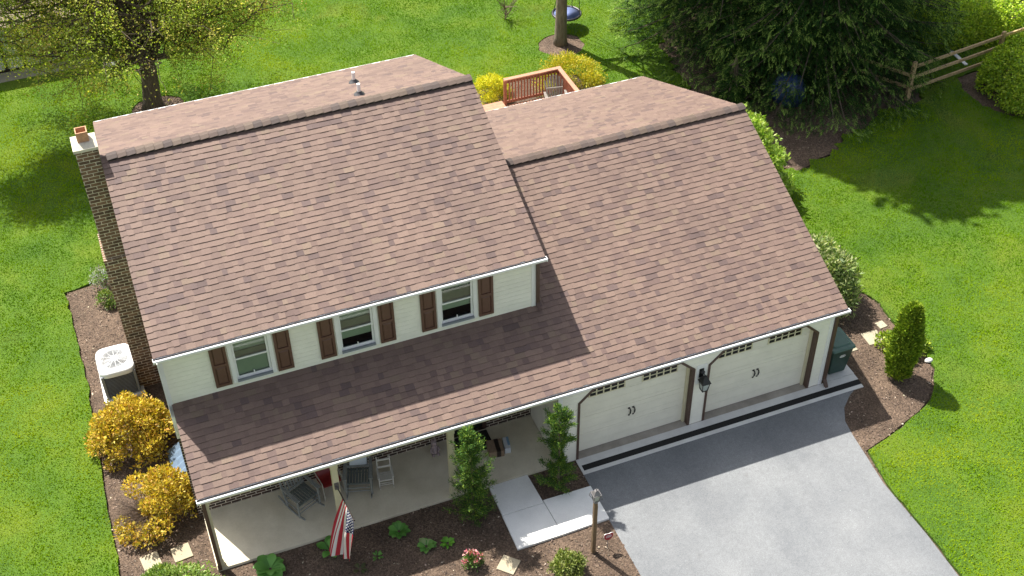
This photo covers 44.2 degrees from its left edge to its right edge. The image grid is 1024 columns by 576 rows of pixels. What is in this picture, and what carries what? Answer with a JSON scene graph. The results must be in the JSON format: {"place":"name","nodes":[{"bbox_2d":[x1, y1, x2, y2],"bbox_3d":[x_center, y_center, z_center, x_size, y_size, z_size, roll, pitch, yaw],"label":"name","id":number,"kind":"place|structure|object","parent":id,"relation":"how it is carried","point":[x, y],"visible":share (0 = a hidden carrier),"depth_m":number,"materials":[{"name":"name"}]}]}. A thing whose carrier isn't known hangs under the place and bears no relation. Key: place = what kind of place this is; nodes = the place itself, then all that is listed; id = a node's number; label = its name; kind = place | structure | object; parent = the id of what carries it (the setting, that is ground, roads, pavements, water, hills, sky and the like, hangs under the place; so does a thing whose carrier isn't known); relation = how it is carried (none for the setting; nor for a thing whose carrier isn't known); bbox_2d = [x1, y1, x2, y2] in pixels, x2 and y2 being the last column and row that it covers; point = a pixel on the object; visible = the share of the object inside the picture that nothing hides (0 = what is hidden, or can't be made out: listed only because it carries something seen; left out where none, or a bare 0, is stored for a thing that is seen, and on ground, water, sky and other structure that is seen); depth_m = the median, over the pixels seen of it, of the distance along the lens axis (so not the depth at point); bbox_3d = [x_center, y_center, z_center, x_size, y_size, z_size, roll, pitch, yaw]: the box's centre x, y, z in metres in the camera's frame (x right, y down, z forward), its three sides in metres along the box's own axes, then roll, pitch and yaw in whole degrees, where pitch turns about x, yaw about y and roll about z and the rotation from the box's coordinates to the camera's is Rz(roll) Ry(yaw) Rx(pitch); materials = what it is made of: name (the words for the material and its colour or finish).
{"place":"outdoors","nodes":[
{"label":"outdoors","id":0,"kind":"place"},
{"bbox_2d":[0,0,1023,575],"bbox_3d":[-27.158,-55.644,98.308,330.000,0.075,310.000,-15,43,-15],"label":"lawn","id":1,"kind":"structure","parent":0,"point":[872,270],"depth_m":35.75,"materials":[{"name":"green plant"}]},
{"bbox_2d":[0,55,97,82],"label":"shed apron","id":2,"kind":"object","parent":1,"relation":"on","point":[5,75],"visible":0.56,"depth_m":43.28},
{"bbox_2d":[0,0,111,72],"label":"garden shed","id":3,"kind":"structure","parent":1,"relation":"on","point":[8,70],"depth_m":43.25,"materials":[{"name":"black"}]},
{"bbox_2d":[94,39,136,65],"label":"dark shrub","id":4,"kind":"object","parent":1,"relation":"on","point":[114,54],"visible":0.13,"depth_m":43.51,"materials":[{"name":"green plant"}]},
{"bbox_2d":[0,0,313,125],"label":"broadleaf tree","id":5,"kind":"object","parent":1,"relation":"on","point":[139,29],"visible":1,"depth_m":38.55,"materials":[{"name":"green plant"}]},
{"bbox_2d":[132,96,183,112],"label":"tree ring","id":6,"kind":"object","parent":1,"relation":"on","point":[173,101],"visible":0.39,"depth_m":41.89,"materials":[{"name":"brown soil"}]},
{"bbox_2d":[67,12,933,575],"bbox_3d":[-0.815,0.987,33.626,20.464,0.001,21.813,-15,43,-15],"label":"mulch bed","id":7,"kind":"object","parent":1,"relation":"on","point":[871,419],"visible":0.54,"depth_m":28.71,"materials":[{"name":"brown wood"}]},
{"bbox_2d":[87,264,110,290],"bbox_3d":[-11.272,-0.303,34.725,0.814,0.763,0.854,24,47,25],"label":"shrub","id":8,"kind":"object","parent":7,"relation":"on","point":[103,280],"visible":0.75,"depth_m":34.63,"materials":[{"name":"green plant"}]},
{"bbox_2d":[94,288,115,309],"bbox_3d":[-11.063,0.260,34.263,0.688,0.525,0.793,-15,43,-15],"label":"leafy plant","id":9,"kind":"object","parent":7,"relation":"on","point":[109,302],"visible":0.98,"depth_m":34.21,"materials":[{"name":"green plant"}]},
{"bbox_2d":[95,344,144,403],"bbox_3d":[-9.918,2.116,31.782,1.000,1.005,1.100,-15,43,-15],"label":"air conditioner","id":10,"kind":"object","parent":7,"relation":"on","point":[116,369],"visible":0.96,"depth_m":31.47,"materials":[{"name":"metal"}]},
{"bbox_2d":[83,390,174,472],"bbox_3d":[-9.142,3.224,30.102,2.334,1.623,2.254,-15,43,-15],"label":"golden shrub","id":11,"kind":"object","parent":7,"relation":"on","point":[121,409],"visible":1,"depth_m":29.77,"materials":[{"name":"yellow plant"}]},
{"bbox_2d":[140,551,161,570],"bbox_3d":[-8.009,6.063,27.980,0.400,0.050,0.400,-21,45,-21],"label":"paver","id":12,"kind":"object","parent":7,"relation":"on","point":[153,557],"visible":0.74,"depth_m":27.97,"materials":[{"name":"beige stone"}]},
{"bbox_2d":[110,462,196,549],"bbox_3d":[-8.120,4.802,28.536,2.279,1.270,2.118,-15,43,-15],"label":"golden shrub","id":13,"kind":"object","parent":7,"relation":"on","point":[173,495],"visible":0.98,"depth_m":28.40,"materials":[{"name":"yellow plant"}]},
{"bbox_2d":[167,441,186,483],"bbox_3d":[-7.931,4.130,29.869,0.355,0.410,1.040,-15,43,-15],"label":"window well cover","id":14,"kind":"object","parent":7,"relation":"on","point":[175,455],"depth_m":29.93,"materials":[{"name":"clear plastic"}]},
{"bbox_2d":[170,542,192,562],"bbox_3d":[-7.365,5.912,28.141,0.410,0.050,0.410,-19,45,-20],"label":"paver","id":15,"kind":"object","parent":7,"relation":"on","point":[182,552],"visible":1,"depth_m":28.12,"materials":[{"name":"beige stone"}]},
{"bbox_2d":[140,560,224,575],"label":"green shrub","id":16,"kind":"object","parent":7,"relation":"on","point":[165,568],"visible":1,"depth_m":27.30,"materials":[{"name":"green plant"}]},
{"bbox_2d":[253,553,285,575],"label":"hosta","id":17,"kind":"object","parent":7,"relation":"on","point":[263,564],"visible":1,"depth_m":27.72,"materials":[{"name":"green plant"}]},
{"bbox_2d":[316,535,336,557],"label":"hosta","id":18,"kind":"object","parent":7,"relation":"on","point":[321,545],"visible":0.53,"depth_m":28.13,"materials":[{"name":"green plant"}]},
{"bbox_2d":[353,562,367,572],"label":"seedling","id":19,"kind":"object","parent":7,"relation":"on","point":[362,566],"visible":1,"depth_m":27.72,"materials":[{"name":"green plant"}]},
{"bbox_2d":[373,550,383,560],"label":"seedling","id":20,"kind":"object","parent":7,"relation":"on","point":[379,554],"visible":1,"depth_m":27.99,"materials":[{"name":"green plant"}]},
{"bbox_2d":[203,415,554,571],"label":"porch floor","id":21,"kind":"structure","parent":7,"relation":"on","point":[250,530],"depth_m":29.11,"materials":[{"name":"concrete"}]},
{"bbox_2d":[278,475,324,519],"bbox_3d":[-4.841,4.553,28.662,0.997,1.145,0.690,33,51,32],"label":"rocking chair","id":22,"kind":"object","parent":21,"relation":"on","point":[297,490],"visible":0.85,"depth_m":28.73,"materials":[{"name":"grey wood"}]},
{"bbox_2d":[314,468,345,500],"bbox_3d":[-4.244,4.321,29.069,0.547,0.928,0.639,-22,46,-23],"label":"metal chair","id":23,"kind":"object","parent":21,"relation":"on","point":[323,478],"visible":0.44,"depth_m":29.09,"materials":[{"name":"red paint"}]},
{"bbox_2d":[342,456,372,499],"bbox_3d":[-3.551,4.178,29.065,0.690,1.145,0.997,-3,41,-3],"label":"rocking chair","id":24,"kind":"object","parent":21,"relation":"on","point":[349,469],"visible":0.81,"depth_m":29.06,"materials":[{"name":"grey wood"}]},
{"bbox_2d":[349,457,366,464],"bbox_3d":[-3.574,3.884,29.160,0.400,0.460,0.166,-3,41,-3],"label":"cushion","id":25,"kind":"object","parent":24,"relation":"on","point":[362,461],"visible":0.37,"depth_m":29.20,"materials":[{"name":"grey fabric"}]},
{"bbox_2d":[375,454,393,489],"bbox_3d":[-2.955,4.288,29.311,0.386,0.641,0.558,-9,42,-9],"label":"rocking chair","id":26,"kind":"object","parent":21,"relation":"on","point":[390,473],"visible":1,"depth_m":29.32,"materials":[{"name":"white wood"}]},
{"bbox_2d":[430,438,439,456],"bbox_3d":[-1.852,3.769,30.028,0.253,0.476,0.270,-15,43,-15],"label":"statuette","id":27,"kind":"object","parent":21,"relation":"on","point":[434,449],"visible":1,"depth_m":30.02,"materials":[{"name":"grey stone"}]},
{"bbox_2d":[454,430,490,456],"bbox_3d":[-0.953,3.742,30.372,0.930,0.014,0.590,-15,43,-15],"label":"doormat","id":28,"kind":"object","parent":21,"relation":"on","point":[485,436],"visible":0.36,"depth_m":30.46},
{"bbox_2d":[486,438,503,458],"bbox_3d":[-0.401,3.830,30.119,0.360,0.204,0.406,-9,42,-10],"label":"cardboard box","id":29,"kind":"object","parent":21,"relation":"on","point":[495,448],"visible":0.92,"depth_m":30.01,"materials":[{"name":"brown cardboard"}]},
{"bbox_2d":[502,436,510,453],"bbox_3d":[-0.133,3.765,30.212,0.152,0.172,0.380,-8,42,-8],"label":"parcel","id":30,"kind":"object","parent":21,"relation":"on","point":[506,444],"visible":1,"depth_m":30.12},
{"bbox_2d":[388,521,409,538],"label":"hosta","id":31,"kind":"object","parent":7,"relation":"on","point":[396,526],"visible":1,"depth_m":28.46,"materials":[{"name":"green plant"}]},
{"bbox_2d":[417,538,436,552],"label":"hosta","id":32,"kind":"object","parent":7,"relation":"on","point":[429,543],"visible":1,"depth_m":28.16,"materials":[{"name":"green plant"}]},
{"bbox_2d":[440,536,454,548],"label":"hosta","id":33,"kind":"object","parent":7,"relation":"on","point":[450,540],"visible":1,"depth_m":28.23,"materials":[{"name":"green plant"}]},
{"bbox_2d":[70,54,850,570],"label":"house","id":34,"kind":"structure","parent":7,"relation":"on","point":[334,272],"depth_m":28.63,"materials":[{"name":"brown"}]},
{"bbox_2d":[226,334,277,382],"bbox_3d":[-5.562,1.442,26.897,0.950,1.240,0.162,-15,43,-15],"label":"window","id":35,"kind":"structure","parent":34,"relation":"in","point":[254,358],"depth_m":26.99,"materials":[{"name":"white glass"}]},
{"bbox_2d":[329,482,354,560],"bbox_3d":[-3.770,5.107,27.249,0.576,1.569,1.319,-15,43,-15],"label":"house flag","id":36,"kind":"object","parent":34,"relation":"attached to","point":[341,535],"visible":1,"depth_m":27.29,"materials":[{"name":"multicoloured fabric"}]},
{"bbox_2d":[333,306,379,354],"bbox_3d":[-3.402,0.865,27.516,0.950,1.240,0.162,-15,43,-15],"label":"window","id":37,"kind":"structure","parent":34,"relation":"in","point":[362,321],"depth_m":27.54,"materials":[{"name":"white glass"}]},
{"bbox_2d":[436,280,477,327],"bbox_3d":[-1.242,0.287,28.136,0.950,1.240,0.162,-15,43,-15],"label":"window","id":38,"kind":"structure","parent":34,"relation":"in","point":[465,293],"depth_m":28.15,"materials":[{"name":"white glass"}]},
{"bbox_2d":[454,423,481,433],"bbox_3d":[-1.140,2.727,30.001,0.870,2.010,0.110,-15,43,-15],"label":"front door","id":39,"kind":"structure","parent":34,"relation":"in","point":[479,424],"depth_m":30.68,"materials":[{"name":"black metal"}]},
{"bbox_2d":[579,364,686,450],"bbox_3d":[2.838,2.717,29.808,2.940,2.304,0.091,-15,43,-15],"label":"garage door","id":40,"kind":"structure","parent":34,"relation":"in","point":[642,403],"depth_m":29.91,"materials":[{"name":"white"}]},
{"bbox_2d":[705,327,809,411],"bbox_3d":[5.957,1.883,30.702,2.940,2.304,0.091,-15,43,-15],"label":"garage door","id":41,"kind":"structure","parent":34,"relation":"in","point":[751,370],"depth_m":30.81,"materials":[{"name":"white metal"}]},
{"bbox_2d":[443,424,497,526],"bbox_3d":[-0.981,4.184,27.812,1.210,3.145,1.351,18,45,20],"label":"juniper","id":42,"kind":"object","parent":7,"relation":"on","point":[471,474],"visible":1,"depth_m":27.70,"materials":[{"name":"green plant"}]},
{"bbox_2d":[461,549,484,571],"bbox_3d":[-0.869,5.931,27.659,0.568,0.547,0.574,-15,43,-15],"label":"rose bush","id":43,"kind":"object","parent":7,"relation":"on","point":[473,556],"visible":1,"depth_m":27.56,"materials":[{"name":"pink plant"}]},
{"bbox_2d":[473,71,514,104],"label":"yellow shrub","id":44,"kind":"object","parent":7,"relation":"on","point":[490,81],"visible":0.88,"depth_m":41.43,"materials":[{"name":"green plant"}]},
{"bbox_2d":[496,555,520,574],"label":"paver","id":45,"kind":"object","parent":7,"relation":"on","point":[508,564],"visible":1,"depth_m":27.78,"materials":[{"name":"beige stone"}]},
{"bbox_2d":[483,66,578,111],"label":"deck","id":46,"kind":"structure","parent":7,"relation":"on","point":[569,85],"depth_m":40.91,"materials":[{"name":"brown wood"}]},
{"bbox_2d":[544,74,566,97],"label":"garden chair","id":47,"kind":"object","parent":46,"relation":"on","point":[557,88],"visible":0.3,"depth_m":40.72,"materials":[{"name":"grey wood"}]},
{"bbox_2d":[489,475,608,549],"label":"walkway","id":48,"kind":"structure","parent":7,"relation":"on","point":[530,517],"depth_m":28.82,"materials":[{"name":"concrete"}]},
{"bbox_2d":[534,402,577,494],"bbox_3d":[0.955,3.696,28.458,1.034,2.953,1.123,29,49,29],"label":"juniper","id":49,"kind":"object","parent":7,"relation":"on","point":[563,416],"visible":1,"depth_m":28.38,"materials":[{"name":"green plant"}]},
{"bbox_2d":[546,547,588,575],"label":"shrub","id":50,"kind":"object","parent":7,"relation":"on","point":[565,558],"visible":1,"depth_m":27.27,"materials":[{"name":"green plant"}]},
{"bbox_2d":[534,50,607,93],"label":"yellow shrub","id":51,"kind":"object","parent":7,"relation":"on","point":[562,61],"visible":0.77,"depth_m":41.88,"materials":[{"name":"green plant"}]},
{"bbox_2d":[589,488,602,553],"bbox_3d":[1.792,5.069,27.334,0.233,2.240,0.233,-15,43,-15],"label":"lamp post","id":52,"kind":"object","parent":7,"relation":"on","point":[596,495],"visible":1,"depth_m":27.15,"materials":[{"name":"brown wood"}]},
{"bbox_2d":[604,532,612,547],"bbox_3d":[2.128,5.613,27.945,0.227,0.608,0.042,-15,43,-15],"label":"yard sign","id":53,"kind":"object","parent":7,"relation":"on","point":[608,536],"visible":1,"depth_m":27.81,"materials":[{"name":"grey metal"}]},
{"bbox_2d":[743,102,796,196],"bbox_3d":[6.938,-4.118,37.426,2.598,2.692,3.817,-15,43,-15],"label":"lime shrub","id":54,"kind":"object","parent":7,"relation":"on","point":[774,152],"visible":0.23,"depth_m":36.76,"materials":[{"name":"green plant"}]},
{"bbox_2d":[808,229,865,322],"bbox_3d":[8.243,-0.518,33.733,2.476,2.164,3.028,-15,43,-15],"label":"rhododendron","id":55,"kind":"object","parent":7,"relation":"on","point":[843,272],"visible":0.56,"depth_m":33.13,"materials":[{"name":"green plant"}]},
{"bbox_2d":[826,364,853,381],"bbox_3d":[8.129,2.011,32.315,0.860,0.060,0.930,-15,43,-15],"label":"bin pad","id":56,"kind":"object","parent":7,"relation":"on","point":[847,371],"visible":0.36,"depth_m":32.05,"materials":[{"name":"concrete"}]},
{"bbox_2d":[828,327,855,373],"bbox_3d":[8.142,1.634,31.952,0.674,1.025,0.846,-15,43,-15],"label":"rubbish bin","id":57,"kind":"object","parent":56,"relation":"on","point":[844,346],"visible":0.62,"depth_m":31.60,"materials":[{"name":"green plastic"}]},
{"bbox_2d":[861,330,882,344],"bbox_3d":[9.469,1.308,33.090,0.460,0.040,0.460,-13,43,-13],"label":"paver","id":58,"kind":"object","parent":7,"relation":"on","point":[868,337],"visible":0.84,"depth_m":33.10,"materials":[{"name":"beige stone"}]},
{"bbox_2d":[875,321,886,328],"bbox_3d":[9.792,0.980,33.456,0.240,0.040,0.240,-19,44,-19],"label":"paver","id":59,"kind":"object","parent":7,"relation":"on","point":[880,325],"visible":1,"depth_m":33.44,"materials":[{"name":"beige stone"}]},
{"bbox_2d":[873,329,932,363],"bbox_3d":[10.189,1.355,32.563,1.427,0.755,1.256,-15,43,-15],"label":"shrub","id":60,"kind":"object","parent":7,"relation":"on","point":[885,336],"visible":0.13,"depth_m":32.61,"materials":[{"name":"green plant"}]},
{"bbox_2d":[884,300,926,381],"bbox_3d":[9.758,1.312,31.171,0.980,2.566,0.951,-15,43,-15],"label":"slim evergreen","id":61,"kind":"object","parent":7,"relation":"on","point":[904,349],"visible":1,"depth_m":30.90,"materials":[{"name":"green plant"}]},
{"bbox_2d":[924,358,932,362],"bbox_3d":[10.699,1.854,32.381,0.245,0.091,0.153,-15,43,-15],"label":"garden stone","id":62,"kind":"object","parent":7,"relation":"on","point":[927,360],"visible":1,"depth_m":32.34,"materials":[{"name":"white stone"}]},
{"bbox_2d":[497,0,517,19],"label":"bare sapling","id":63,"kind":"object","parent":1,"relation":"on","point":[504,8],"visible":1,"depth_m":45.39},
{"bbox_2d":[553,0,567,46],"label":"garden tree","id":64,"kind":"object","parent":1,"relation":"on","point":[560,37],"visible":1,"depth_m":43.80,"materials":[{"name":"brown plant"}]},
{"bbox_2d":[552,2,581,21],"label":"saucer swing","id":65,"kind":"object","parent":64,"relation":"hanging from","point":[574,13],"visible":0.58,"depth_m":44.84,"materials":[{"name":"blue fabric"}]},
{"bbox_2d":[539,35,583,56],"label":"mulch ring","id":66,"kind":"object","parent":1,"relation":"on","point":[578,43],"visible":0.7,"depth_m":44.32,"materials":[{"name":"brown soil"}]},
{"bbox_2d":[579,383,818,458],"bbox_3d":[4.596,3.168,31.067,6.720,0.052,0.360,-15,43,-15],"label":"garage threshold","id":67,"kind":"object","parent":1,"relation":"on","point":[680,423],"visible":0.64,"depth_m":30.87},
{"bbox_2d":[576,374,863,474],"bbox_3d":[5.191,3.306,30.898,7.710,0.056,0.480,-15,43,-15],"label":"apron","id":68,"kind":"object","parent":1,"relation":"on","point":[701,424],"visible":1,"depth_m":30.83,"materials":[{"name":"concrete"}]},
{"bbox_2d":[582,379,861,470],"bbox_3d":[5.237,3.334,30.879,7.650,0.057,0.174,-15,43,-15],"label":"trench drain","id":69,"kind":"object","parent":68,"relation":"in","point":[717,426],"visible":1,"depth_m":30.81,"materials":[{"name":"black metal"}]},
{"bbox_2d":[659,7,919,169],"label":"tree bed","id":70,"kind":"object","parent":1,"relation":"on","point":[803,135],"visible":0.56,"depth_m":41.01,"materials":[{"name":"brown soil"}]},
{"bbox_2d":[606,0,839,91],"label":"spruce tree","id":71,"kind":"object","parent":70,"relation":"on","point":[675,5],"visible":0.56,"depth_m":42.32,"materials":[{"name":"green plant"}]},
{"bbox_2d":[712,56,754,110],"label":"spruce tree","id":72,"kind":"object","parent":70,"relation":"on","point":[732,90],"visible":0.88,"depth_m":40.89,"materials":[{"name":"green plant"}]},
{"bbox_2d":[771,72,805,107],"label":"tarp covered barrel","id":73,"kind":"object","parent":70,"relation":"on","point":[801,88],"visible":0.61,"depth_m":40.98,"materials":[{"name":"blue plastic"}]},
{"bbox_2d":[664,0,971,141],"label":"spruce tree","id":74,"kind":"object","parent":70,"relation":"on","point":[838,42],"visible":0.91,"depth_m":40.49,"materials":[{"name":"green plant"}]},
{"bbox_2d":[842,27,1023,100],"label":"rail fence","id":75,"kind":"object","parent":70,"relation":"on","point":[1003,35],"visible":0.53,"depth_m":41.58,"materials":[{"name":"brown wood"}]},
{"bbox_2d":[745,1,913,41],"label":"spruce tree","id":76,"kind":"object","parent":1,"relation":"on","point":[874,5],"visible":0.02,"depth_m":44.28,"materials":[{"name":"green plant"}]},
{"bbox_2d":[950,50,967,65],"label":"white plank","id":77,"kind":"object","parent":1,"relation":"on","point":[964,63],"visible":0.43,"depth_m":43.35,"materials":[{"name":"white wood"}]},
{"bbox_2d":[902,0,1023,50],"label":"clipped hedge","id":78,"kind":"object","parent":1,"relation":"on","point":[972,28],"visible":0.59,"depth_m":43.68,"materials":[{"name":"green plant"}]},
{"bbox_2d":[958,65,1023,116],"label":"hedge bed","id":79,"kind":"object","parent":1,"relation":"on","point":[967,82],"visible":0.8,"depth_m":41.82,"materials":[{"name":"brown soil"}]},
{"bbox_2d":[974,33,1023,116],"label":"clipped hedge","id":80,"kind":"object","parent":79,"relation":"on","point":[998,60],"visible":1,"depth_m":40.78,"materials":[{"name":"green plant"}]},
{"bbox_2d":[584,390,957,575],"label":"driveway","id":81,"kind":"structure","parent":0,"point":[804,490],"depth_m":28.91,"materials":[{"name":"grey concrete"}]}
]}

